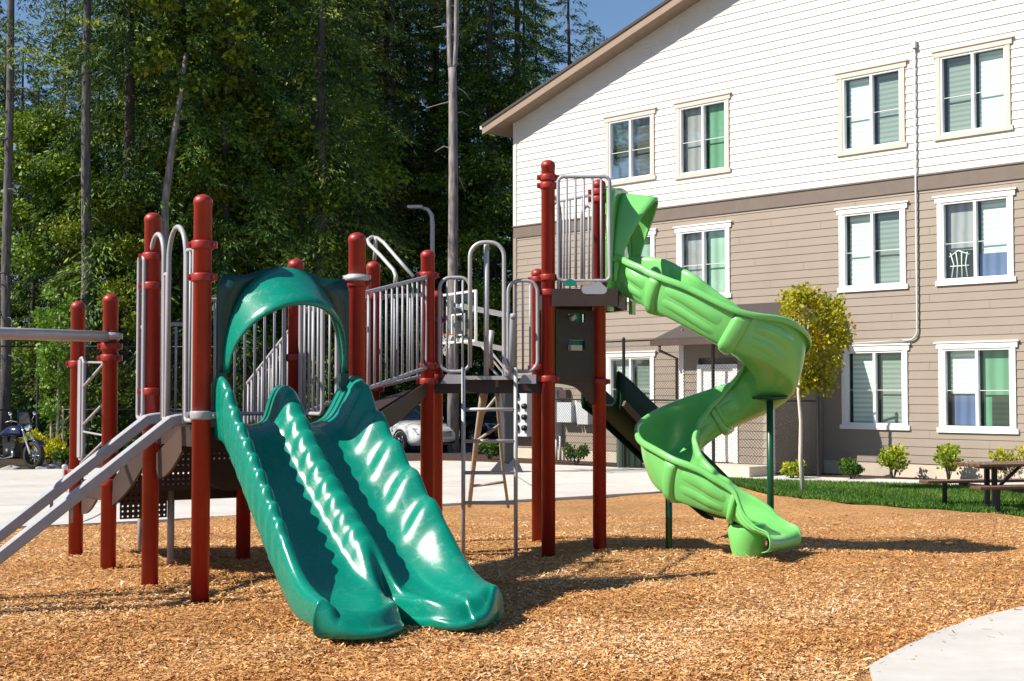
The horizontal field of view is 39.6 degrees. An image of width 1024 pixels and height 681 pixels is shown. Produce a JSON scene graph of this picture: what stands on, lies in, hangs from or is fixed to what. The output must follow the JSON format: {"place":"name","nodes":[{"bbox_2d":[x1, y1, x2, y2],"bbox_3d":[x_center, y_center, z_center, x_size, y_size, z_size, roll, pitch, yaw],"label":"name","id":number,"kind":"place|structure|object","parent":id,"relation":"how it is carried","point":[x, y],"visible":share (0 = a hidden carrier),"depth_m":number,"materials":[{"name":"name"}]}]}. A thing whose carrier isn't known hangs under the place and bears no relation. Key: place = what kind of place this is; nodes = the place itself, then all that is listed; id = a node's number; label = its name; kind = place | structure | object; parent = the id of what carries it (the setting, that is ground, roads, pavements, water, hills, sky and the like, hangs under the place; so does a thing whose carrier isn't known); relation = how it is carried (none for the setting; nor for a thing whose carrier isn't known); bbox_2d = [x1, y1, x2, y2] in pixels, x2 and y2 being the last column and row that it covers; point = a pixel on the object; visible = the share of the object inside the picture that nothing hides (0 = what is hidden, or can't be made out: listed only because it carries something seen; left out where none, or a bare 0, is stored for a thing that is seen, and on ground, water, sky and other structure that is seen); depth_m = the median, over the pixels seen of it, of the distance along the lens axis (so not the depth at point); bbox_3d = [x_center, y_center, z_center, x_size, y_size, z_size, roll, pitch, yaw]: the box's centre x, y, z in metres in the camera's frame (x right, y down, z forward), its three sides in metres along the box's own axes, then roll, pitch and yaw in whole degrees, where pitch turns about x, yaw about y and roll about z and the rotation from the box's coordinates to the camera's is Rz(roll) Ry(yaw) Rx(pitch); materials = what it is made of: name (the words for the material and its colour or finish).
{"place":"outdoors","nodes":[
{"label":"outdoors","id":0,"kind":"place"},
{"bbox_2d":[29,438,472,459],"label":"parking lot","id":1,"kind":"structure","parent":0,"point":[468,448],"depth_m":43.95,"materials":[{"name":"grey asphalt"}]},
{"bbox_2d":[407,205,434,252],"bbox_3d":[-2.886,-0.430,45.045,0.889,7.734,0.280,0,-2,0],"label":"street lamp","id":2,"kind":"object","parent":1,"relation":"on","point":[432,231],"visible":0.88,"depth_m":45.10,"materials":[{"name":"metal"}]},
{"bbox_2d":[390,404,459,451],"bbox_3d":[-3.525,2.706,44.759,2.180,1.495,4.550,2,-3,-37],"label":"parked car","id":3,"kind":"object","parent":1,"relation":"on","point":[405,431],"visible":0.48,"depth_m":43.10,"materials":[{"name":"white paint"}]},
{"bbox_2d":[443,401,498,443],"bbox_3d":[-1.668,2.955,51.615,2.180,1.495,4.550,2,-3,-41],"label":"parked car","id":4,"kind":"object","parent":1,"relation":"on","point":[489,421],"visible":0.27,"depth_m":50.22,"materials":[{"name":"grey paint"}]},
{"bbox_2d":[0,461,661,527],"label":"court","id":5,"kind":"object","parent":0,"point":[16,492],"visible":0.23,"depth_m":26.17,"materials":[{"name":"concrete"}]},
{"bbox_2d":[62,464,67,477],"bbox_3d":[-7.996,2.493,25.425,0.110,0.566,0.110,0,-2,0],"label":"bollard","id":6,"kind":"object","parent":5,"relation":"on","point":[64,466],"visible":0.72,"depth_m":25.39,"materials":[{"name":"metal"}]},
{"bbox_2d":[22,475,624,521],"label":"court joint lines","id":7,"kind":"object","parent":5,"relation":"on","point":[452,486],"visible":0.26,"depth_m":26.95,"materials":[{"name":"grey concrete"}]},
{"bbox_2d":[443,289,522,471],"bbox_3d":[-0.753,0.961,31.205,2.030,4.049,1.741,0,-2,0],"label":"basketball hoop","id":8,"kind":"object","parent":5,"relation":"on","point":[506,400],"visible":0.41,"depth_m":31.48,"materials":[{"name":"grey paint"}]},
{"bbox_2d":[0,0,663,394],"label":"sky","id":9,"kind":"structure","parent":0,"point":[612,16],"materials":[{"name":"blue"}]},
{"bbox_2d":[0,438,1019,516],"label":"ground","id":10,"kind":"structure","parent":0,"point":[19,462],"depth_m":37.75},
{"bbox_2d":[0,465,20,469],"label":"rock","id":11,"kind":"object","parent":10,"relation":"on","point":[10,467],"visible":0.52,"depth_m":32.77,"materials":[{"name":"grey stone"}]},
{"bbox_2d":[0,2,28,375],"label":"conifer tree","id":12,"kind":"object","parent":10,"relation":"on","point":[4,31],"visible":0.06,"depth_m":73.63,"materials":[{"name":"green plant"}]},
{"bbox_2d":[0,9,41,407],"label":"conifer tree","id":13,"kind":"object","parent":10,"relation":"on","point":[2,181],"visible":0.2,"depth_m":47.20,"materials":[{"name":"green plant"}]},
{"bbox_2d":[0,66,41,399],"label":"conifer tree","id":14,"kind":"object","parent":10,"relation":"on","point":[1,67],"visible":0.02,"depth_m":55.88,"materials":[{"name":"green plant"}]},
{"bbox_2d":[0,410,45,468],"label":"motorcycle","id":15,"kind":"object","parent":10,"relation":"on","point":[12,444],"visible":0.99,"depth_m":33.33,"materials":[{"name":"metal"}]},
{"bbox_2d":[0,33,45,361],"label":"conifer tree","id":16,"kind":"object","parent":10,"relation":"on","point":[5,65],"visible":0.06,"depth_m":64.55,"materials":[{"name":"green plant"}]},
{"bbox_2d":[0,36,67,431],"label":"conifer tree","id":17,"kind":"object","parent":10,"relation":"on","point":[21,323],"visible":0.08,"depth_m":48.10,"materials":[{"name":"green plant"}]},
{"bbox_2d":[11,79,56,389],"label":"conifer tree","id":18,"kind":"object","parent":10,"relation":"on","point":[33,157],"visible":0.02,"depth_m":74.18,"materials":[{"name":"green plant"}]},
{"bbox_2d":[21,428,49,463],"bbox_3d":[-11.942,2.646,35.344,1.067,0.955,1.050,0,-2,0],"label":"golden shrub","id":19,"kind":"object","parent":10,"relation":"on","point":[35,433],"visible":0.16,"depth_m":35.23,"materials":[{"name":"yellow plant"}]},
{"bbox_2d":[35,464,49,468],"bbox_3d":[-10.917,3.005,33.142,0.357,0.253,0.383,0,-2,0],"label":"rock","id":20,"kind":"object","parent":10,"relation":"on","point":[43,466],"visible":0.46,"depth_m":33.02,"materials":[{"name":"grey stone"}]},
{"bbox_2d":[11,87,75,403],"bbox_3d":[-17.442,-2.364,53.523,4.360,14.502,4.497,1,-3,-35],"label":"conifer tree","id":21,"kind":"object","parent":10,"relation":"on","point":[51,305],"visible":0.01,"depth_m":53.44,"materials":[{"name":"green plant"}]},
{"bbox_2d":[31,436,65,464],"bbox_3d":[-11.399,2.732,35.012,0.859,0.758,0.770,1,-2,-24],"label":"golden shrub","id":22,"kind":"object","parent":10,"relation":"on","point":[53,444],"visible":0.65,"depth_m":34.97,"materials":[{"name":"yellow plant"}]},
{"bbox_2d":[30,286,77,466],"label":"young tree","id":23,"kind":"object","parent":10,"relation":"on","point":[46,349],"visible":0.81,"depth_m":35.27,"materials":[{"name":"green plant"}]},
{"bbox_2d":[0,0,108,454],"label":"tall conifer","id":24,"kind":"object","parent":10,"relation":"on","point":[6,279],"visible":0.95,"depth_m":41.59,"materials":[{"name":"green plant"}]},
{"bbox_2d":[49,463,61,468],"bbox_3d":[-10.742,3.016,33.385,0.422,0.303,0.436,0,-2,0],"label":"rock","id":25,"kind":"object","parent":10,"relation":"on","point":[55,466],"visible":0.45,"depth_m":33.26,"materials":[{"name":"grey stone"}]},
{"bbox_2d":[0,0,117,437],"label":"conifer tree","id":26,"kind":"object","parent":10,"relation":"on","point":[63,108],"visible":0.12,"depth_m":46.27,"materials":[{"name":"green plant"}]},
{"bbox_2d":[51,447,68,464],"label":"green shrub","id":27,"kind":"object","parent":10,"relation":"on","point":[58,454],"visible":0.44,"depth_m":34.23,"materials":[{"name":"green plant"}]},
{"bbox_2d":[0,104,121,434],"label":"maple tree","id":28,"kind":"object","parent":10,"relation":"on","point":[41,180],"visible":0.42,"depth_m":44.14,"materials":[{"name":"green plant"}]},
{"bbox_2d":[37,2,110,311],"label":"conifer tree","id":29,"kind":"object","parent":10,"relation":"on","point":[77,83],"depth_m":66.26,"materials":[{"name":"green plant"}]},
{"bbox_2d":[16,1,155,339],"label":"conifer tree","id":30,"kind":"object","parent":10,"relation":"on","point":[103,112],"depth_m":65.25,"materials":[{"name":"green plant"}]},
{"bbox_2d":[39,53,135,440],"bbox_3d":[-15.724,-3.036,54.047,5.363,16.127,5.199,2,-3,-37],"label":"conifer tree","id":31,"kind":"object","parent":10,"relation":"on","point":[102,96],"visible":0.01,"depth_m":54.22,"materials":[{"name":"green plant"}]},
{"bbox_2d":[13,175,182,442],"bbox_3d":[-12.553,-0.720,43.937,4.817,8.860,5.042,0,-2,7],"label":"maple tree","id":32,"kind":"object","parent":10,"relation":"on","point":[70,231],"visible":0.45,"depth_m":43.01,"materials":[{"name":"green plant"}]},
{"bbox_2d":[0,0,213,453],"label":"tall conifer","id":33,"kind":"object","parent":10,"relation":"on","point":[87,22],"visible":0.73,"depth_m":42.59,"materials":[{"name":"green plant"}]},
{"bbox_2d":[11,0,263,447],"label":"conifer tree","id":34,"kind":"object","parent":10,"relation":"on","point":[128,160],"visible":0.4,"depth_m":44.04,"materials":[{"name":"green plant"}]},
{"bbox_2d":[76,0,201,340],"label":"conifer tree","id":35,"kind":"object","parent":10,"relation":"on","point":[111,89],"depth_m":55.02,"materials":[{"name":"green plant"}]},
{"bbox_2d":[0,345,286,463],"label":"chain link fence","id":36,"kind":"object","parent":10,"relation":"on","point":[37,380],"visible":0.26,"depth_m":36.66,"materials":[{"name":"black metal"}]},
{"bbox_2d":[23,1,268,381],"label":"maple tree","id":37,"kind":"object","parent":10,"relation":"on","point":[116,129],"visible":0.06,"depth_m":46.86,"materials":[{"name":"green plant"}]},
{"bbox_2d":[22,0,316,441],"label":"conifer tree","id":38,"kind":"object","parent":10,"relation":"on","point":[159,141],"visible":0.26,"depth_m":44.67,"materials":[{"name":"green plant"}]},
{"bbox_2d":[90,132,280,423],"bbox_3d":[-10.427,-1.457,45.699,5.352,10.563,5.602,-1,-2,30],"label":"maple tree","id":39,"kind":"object","parent":10,"relation":"on","point":[218,204],"visible":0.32,"depth_m":44.79,"materials":[{"name":"green plant"}]},
{"bbox_2d":[120,0,261,445],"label":"leaning tree","id":40,"kind":"object","parent":10,"relation":"on","point":[236,12],"visible":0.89,"depth_m":43.17,"materials":[{"name":"green plant"}]},
{"bbox_2d":[11,382,382,452],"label":"undergrowth","id":41,"kind":"object","parent":10,"relation":"on","point":[119,420],"visible":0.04,"depth_m":43.39,"materials":[{"name":"green plant"}]},
{"bbox_2d":[111,1,308,266],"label":"conifer tree","id":42,"kind":"object","parent":10,"relation":"on","point":[203,60],"depth_m":53.26,"materials":[{"name":"green plant"}]},
{"bbox_2d":[95,0,327,454],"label":"conifer tree","id":43,"kind":"object","parent":10,"relation":"on","point":[202,66],"visible":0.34,"depth_m":44.54,"materials":[{"name":"green plant"}]},
{"bbox_2d":[189,0,300,256],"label":"tall conifer","id":44,"kind":"object","parent":10,"relation":"on","point":[255,77],"visible":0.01,"depth_m":51.45,"materials":[{"name":"green plant"}]},
{"bbox_2d":[158,69,347,422],"bbox_3d":[-8.566,-2.550,46.689,7.003,12.963,6.691,1,-2,-23],"label":"maple tree","id":45,"kind":"object","parent":10,"relation":"on","point":[278,155],"visible":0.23,"depth_m":45.36,"materials":[{"name":"green plant"}]},
{"bbox_2d":[191,1,365,407],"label":"conifer tree","id":46,"kind":"object","parent":10,"relation":"on","point":[307,131],"visible":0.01,"depth_m":55.52,"materials":[{"name":"green plant"}]},
{"bbox_2d":[169,0,415,422],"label":"maple tree","id":47,"kind":"object","parent":10,"relation":"on","point":[331,193],"visible":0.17,"depth_m":47.02,"materials":[{"name":"green plant"}]},
{"bbox_2d":[246,0,397,375],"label":"tall conifer","id":48,"kind":"object","parent":10,"relation":"on","point":[313,119],"visible":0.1,"depth_m":52.38,"materials":[{"name":"green plant"}]},
{"bbox_2d":[211,0,446,450],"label":"conifer tree","id":49,"kind":"object","parent":10,"relation":"on","point":[323,154],"visible":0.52,"depth_m":45.37,"materials":[{"name":"green plant"}]},
{"bbox_2d":[242,0,420,401],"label":"conifer tree","id":50,"kind":"object","parent":10,"relation":"on","point":[381,274],"visible":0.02,"depth_m":54.99,"materials":[{"name":"green plant"}]},
{"bbox_2d":[256,0,415,409],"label":"conifer tree","id":51,"kind":"object","parent":10,"relation":"on","point":[362,2],"visible":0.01,"depth_m":58.45,"materials":[{"name":"green plant"}]},
{"bbox_2d":[239,0,445,407],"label":"conifer tree","id":52,"kind":"object","parent":10,"relation":"on","point":[395,225],"visible":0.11,"depth_m":55.35,"materials":[{"name":"green plant"}]},
{"bbox_2d":[293,0,445,395],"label":"conifer tree","id":53,"kind":"object","parent":10,"relation":"on","point":[411,66],"visible":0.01,"depth_m":59.64,"materials":[{"name":"green plant"}]},
{"bbox_2d":[331,0,429,275],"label":"conifer tree","id":54,"kind":"object","parent":10,"relation":"on","point":[395,84],"depth_m":64.94,"materials":[{"name":"green plant"}]},
{"bbox_2d":[330,0,474,396],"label":"conifer tree","id":55,"kind":"object","parent":10,"relation":"on","point":[397,84],"visible":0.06,"depth_m":59.69,"materials":[{"name":"green plant"}]},
{"bbox_2d":[333,0,482,395],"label":"tall conifer","id":56,"kind":"object","parent":10,"relation":"on","point":[392,55],"visible":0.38,"depth_m":58.17,"materials":[{"name":"green plant"}]},
{"bbox_2d":[331,0,500,401],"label":"conifer tree","id":57,"kind":"object","parent":10,"relation":"on","point":[410,104],"visible":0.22,"depth_m":58.76,"materials":[{"name":"green plant"}]},
{"bbox_2d":[365,185,466,403],"bbox_3d":[-4.189,-1.046,58.708,5.352,10.696,5.602,0,-2,-9],"label":"maple tree","id":58,"kind":"object","parent":10,"relation":"on","point":[428,203],"visible":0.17,"depth_m":58.13,"materials":[{"name":"green plant"}]},
{"bbox_2d":[363,0,511,407],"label":"conifer tree","id":59,"kind":"object","parent":10,"relation":"on","point":[443,150],"visible":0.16,"depth_m":58.98,"materials":[{"name":"green plant"}]},
{"bbox_2d":[368,1,509,286],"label":"conifer tree","id":60,"kind":"object","parent":10,"relation":"on","point":[430,110],"depth_m":64.86,"materials":[{"name":"green plant"}]},
{"bbox_2d":[427,0,470,451],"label":"forked tree","id":61,"kind":"object","parent":10,"relation":"on","point":[452,398],"visible":0.93,"depth_m":43.57,"materials":[{"name":"grey plant"}]},
{"bbox_2d":[398,0,523,384],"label":"conifer tree","id":62,"kind":"object","parent":10,"relation":"on","point":[465,66],"visible":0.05,"depth_m":62.25,"materials":[{"name":"green plant"}]},
{"bbox_2d":[417,0,511,374],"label":"conifer tree","id":63,"kind":"object","parent":10,"relation":"on","point":[460,10],"visible":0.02,"depth_m":66.61,"materials":[{"name":"green plant"}]},
{"bbox_2d":[420,2,510,351],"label":"conifer tree","id":64,"kind":"object","parent":10,"relation":"on","point":[474,85],"visible":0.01,"depth_m":74.45,"materials":[{"name":"green plant"}]},
{"bbox_2d":[384,0,549,402],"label":"conifer tree","id":65,"kind":"object","parent":10,"relation":"on","point":[492,47],"visible":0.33,"depth_m":58.50,"materials":[{"name":"green plant"}]},
{"bbox_2d":[399,67,540,416],"bbox_3d":[-0.495,-3.499,58.929,8.555,15.614,7.867,1,-2,-18],"label":"maple tree","id":66,"kind":"object","parent":10,"relation":"on","point":[468,239],"visible":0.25,"depth_m":57.42,"materials":[{"name":"green plant"}]},
{"bbox_2d":[414,0,577,394],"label":"conifer tree","id":67,"kind":"object","parent":10,"relation":"on","point":[519,33],"visible":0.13,"depth_m":60.18,"materials":[{"name":"green plant"}]},
{"bbox_2d":[475,0,551,360],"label":"conifer tree","id":68,"kind":"object","parent":10,"relation":"on","point":[542,37],"visible":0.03,"depth_m":66.62,"materials":[{"name":"green plant"}]},
{"bbox_2d":[483,0,564,333],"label":"conifer tree","id":69,"kind":"object","parent":10,"relation":"on","point":[550,45],"visible":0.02,"depth_m":74.31,"materials":[{"name":"green plant"}]},
{"bbox_2d":[528,0,598,80],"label":"conifer tree","id":70,"kind":"object","parent":10,"relation":"on","point":[568,33],"visible":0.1,"depth_m":65.37,"materials":[{"name":"green plant"}]},
{"bbox_2d":[572,20,607,57],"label":"conifer tree","id":71,"kind":"object","parent":10,"relation":"on","point":[594,44],"visible":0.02,"depth_m":76.01,"materials":[{"name":"green plant"}]},
{"bbox_2d":[555,337,819,476],"bbox_3d":[3.461,1.485,32.567,0.569,3.200,8.073,2,-3,-44],"label":"chain link fence","id":72,"kind":"object","parent":10,"relation":"on","point":[712,384],"visible":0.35,"depth_m":31.98,"materials":[{"name":"black metal"}]},
{"bbox_2d":[480,0,1023,482],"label":"apartment building","id":73,"kind":"structure","parent":10,"relation":"on","point":[864,158],"depth_m":31.52,"materials":[{"name":"beige wood"}]},
{"bbox_2d":[602,107,656,185],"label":"window","id":74,"kind":"structure","parent":73,"relation":"in","point":[633,133],"depth_m":36.30,"materials":[{"name":"white plastic"}]},
{"bbox_2d":[606,350,656,403],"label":"window","id":75,"kind":"structure","parent":73,"relation":"in","point":[654,351],"depth_m":36.03,"materials":[{"name":"white plastic"}]},
{"bbox_2d":[625,228,657,301],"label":"window","id":76,"kind":"structure","parent":73,"relation":"in","point":[649,246],"depth_m":35.66,"materials":[{"name":"white plastic"}]},
{"bbox_2d":[672,92,731,179],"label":"window","id":77,"kind":"structure","parent":73,"relation":"in","point":[707,118],"depth_m":34.53,"materials":[{"name":"white plastic"}]},
{"bbox_2d":[673,220,732,297],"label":"window","id":78,"kind":"structure","parent":73,"relation":"in","point":[707,244],"depth_m":34.37,"materials":[{"name":"white plastic"}]},
{"bbox_2d":[703,369,732,461],"bbox_3d":[4.591,1.660,31.533,0.058,2.055,0.890,2,-3,-42],"label":"door","id":79,"kind":"structure","parent":73,"relation":"in","point":[720,376],"depth_m":31.47,"materials":[{"name":"silver metal"}]},
{"bbox_2d":[833,59,908,156],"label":"window","id":80,"kind":"structure","parent":73,"relation":"in","point":[876,116],"depth_m":31.02,"materials":[{"name":"white plastic"}]},
{"bbox_2d":[834,200,910,292],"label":"window","id":81,"kind":"structure","parent":73,"relation":"in","point":[877,253],"depth_m":30.92,"materials":[{"name":"white plastic"}]},
{"bbox_2d":[840,343,910,429],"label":"window","id":82,"kind":"structure","parent":73,"relation":"in","point":[879,371],"depth_m":30.78,"materials":[{"name":"white plastic"}]},
{"bbox_2d":[930,35,1013,140],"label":"window","id":83,"kind":"structure","parent":73,"relation":"in","point":[978,74],"depth_m":29.24,"materials":[{"name":"white plastic"}]},
{"bbox_2d":[932,187,1017,285],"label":"window","id":84,"kind":"structure","parent":73,"relation":"in","point":[980,221],"depth_m":29.10,"materials":[{"name":"white plastic"}]},
{"bbox_2d":[933,340,1019,433],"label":"window","id":85,"kind":"structure","parent":73,"relation":"in","point":[984,369],"depth_m":28.99,"materials":[{"name":"white plastic"}]},
{"bbox_2d":[0,487,1023,680],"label":"mulch ground","id":86,"kind":"structure","parent":0,"point":[648,505],"depth_m":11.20,"materials":[{"name":"brown wood"}]},
{"bbox_2d":[0,160,811,639],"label":"play structure","id":87,"kind":"object","parent":86,"relation":"on","point":[340,500],"visible":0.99,"depth_m":11.48,"materials":[{"name":"red paint"}]},
{"bbox_2d":[406,455,942,479],"bbox_3d":[6.374,3.021,33.533,25.693,0.001,6.396,-1,-2,30],"label":"garden bed","id":88,"kind":"object","parent":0,"point":[482,458],"visible":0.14,"depth_m":36.46,"materials":[{"name":"brown soil"}]},
{"bbox_2d":[478,438,498,458],"bbox_3d":[-0.608,2.927,38.180,0.719,0.600,0.719,-1,-2,30],"label":"green shrub","id":89,"kind":"object","parent":88,"relation":"on","point":[494,448],"visible":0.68,"depth_m":38.02,"materials":[{"name":"green plant"}]},
{"bbox_2d":[562,442,589,464],"bbox_3d":[1.603,2.820,35.302,0.722,0.603,0.677,0,-2,0],"label":"green shrub","id":90,"kind":"object","parent":88,"relation":"on","point":[574,452],"visible":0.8,"depth_m":35.22,"materials":[{"name":"green plant"}]},
{"bbox_2d":[616,438,642,467],"bbox_3d":[2.777,2.580,33.624,0.620,0.887,0.542,0,-2,0],"label":"utility cabinet","id":91,"kind":"object","parent":88,"relation":"on","point":[619,453],"visible":0.18,"depth_m":33.37,"materials":[{"name":"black metal"}]},
{"bbox_2d":[778,459,806,477],"bbox_3d":[5.807,2.672,29.461,0.607,0.472,0.543,-1,-3,34],"label":"green shrub","id":92,"kind":"object","parent":88,"relation":"on","point":[791,468],"visible":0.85,"depth_m":29.34,"materials":[{"name":"yellow plant"}]},
{"bbox_2d":[836,457,864,478],"bbox_3d":[6.944,2.634,29.142,0.565,0.525,0.541,0,-2,0],"label":"green shrub","id":93,"kind":"object","parent":88,"relation":"on","point":[847,466],"visible":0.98,"depth_m":29.06,"materials":[{"name":"green plant"}]},
{"bbox_2d":[876,443,910,478],"bbox_3d":[7.899,2.515,29.509,0.745,0.787,0.683,0,-2,0],"label":"flowering shrub","id":94,"kind":"object","parent":88,"relation":"on","point":[890,457],"visible":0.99,"depth_m":29.42,"materials":[{"name":"green plant"}]},
{"bbox_2d":[933,443,964,478],"bbox_3d":[8.848,2.468,28.753,0.651,0.830,0.676,-2,-3,43],"label":"flowering shrub","id":95,"kind":"object","parent":88,"relation":"on","point":[947,454],"visible":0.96,"depth_m":28.67,"materials":[{"name":"green plant"}]},
{"bbox_2d":[988,445,1023,476],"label":"flowering shrub","id":96,"kind":"object","parent":88,"relation":"on","point":[1001,450],"visible":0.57,"depth_m":28.33,"materials":[{"name":"yellow plant"}]},
{"bbox_2d":[728,476,1023,516],"bbox_3d":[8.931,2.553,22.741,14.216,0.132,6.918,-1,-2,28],"label":"lawn","id":97,"kind":"structure","parent":0,"point":[898,506],"depth_m":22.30,"materials":[{"name":"plant"}]},
{"bbox_2d":[775,281,856,490],"bbox_3d":[5.379,0.852,25.511,1.453,3.856,1.455,0,-2,0],"label":"young tree","id":98,"kind":"object","parent":97,"relation":"on","point":[800,298],"visible":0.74,"depth_m":25.27,"materials":[{"name":"yellow plant"}]},
{"bbox_2d":[919,461,1023,513],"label":"picnic table","id":99,"kind":"object","parent":97,"relation":"on","point":[995,487],"visible":0.98,"depth_m":21.75,"materials":[{"name":"brown wood"}]},
{"bbox_2d":[729,475,1023,484],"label":"path","id":100,"kind":"structure","parent":0,"point":[857,479],"depth_m":28.93,"materials":[{"name":"concrete"}]},
{"bbox_2d":[869,606,1023,680],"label":"walkway","id":101,"kind":"structure","parent":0,"point":[972,651],"depth_m":7.76,"materials":[{"name":"concrete"}]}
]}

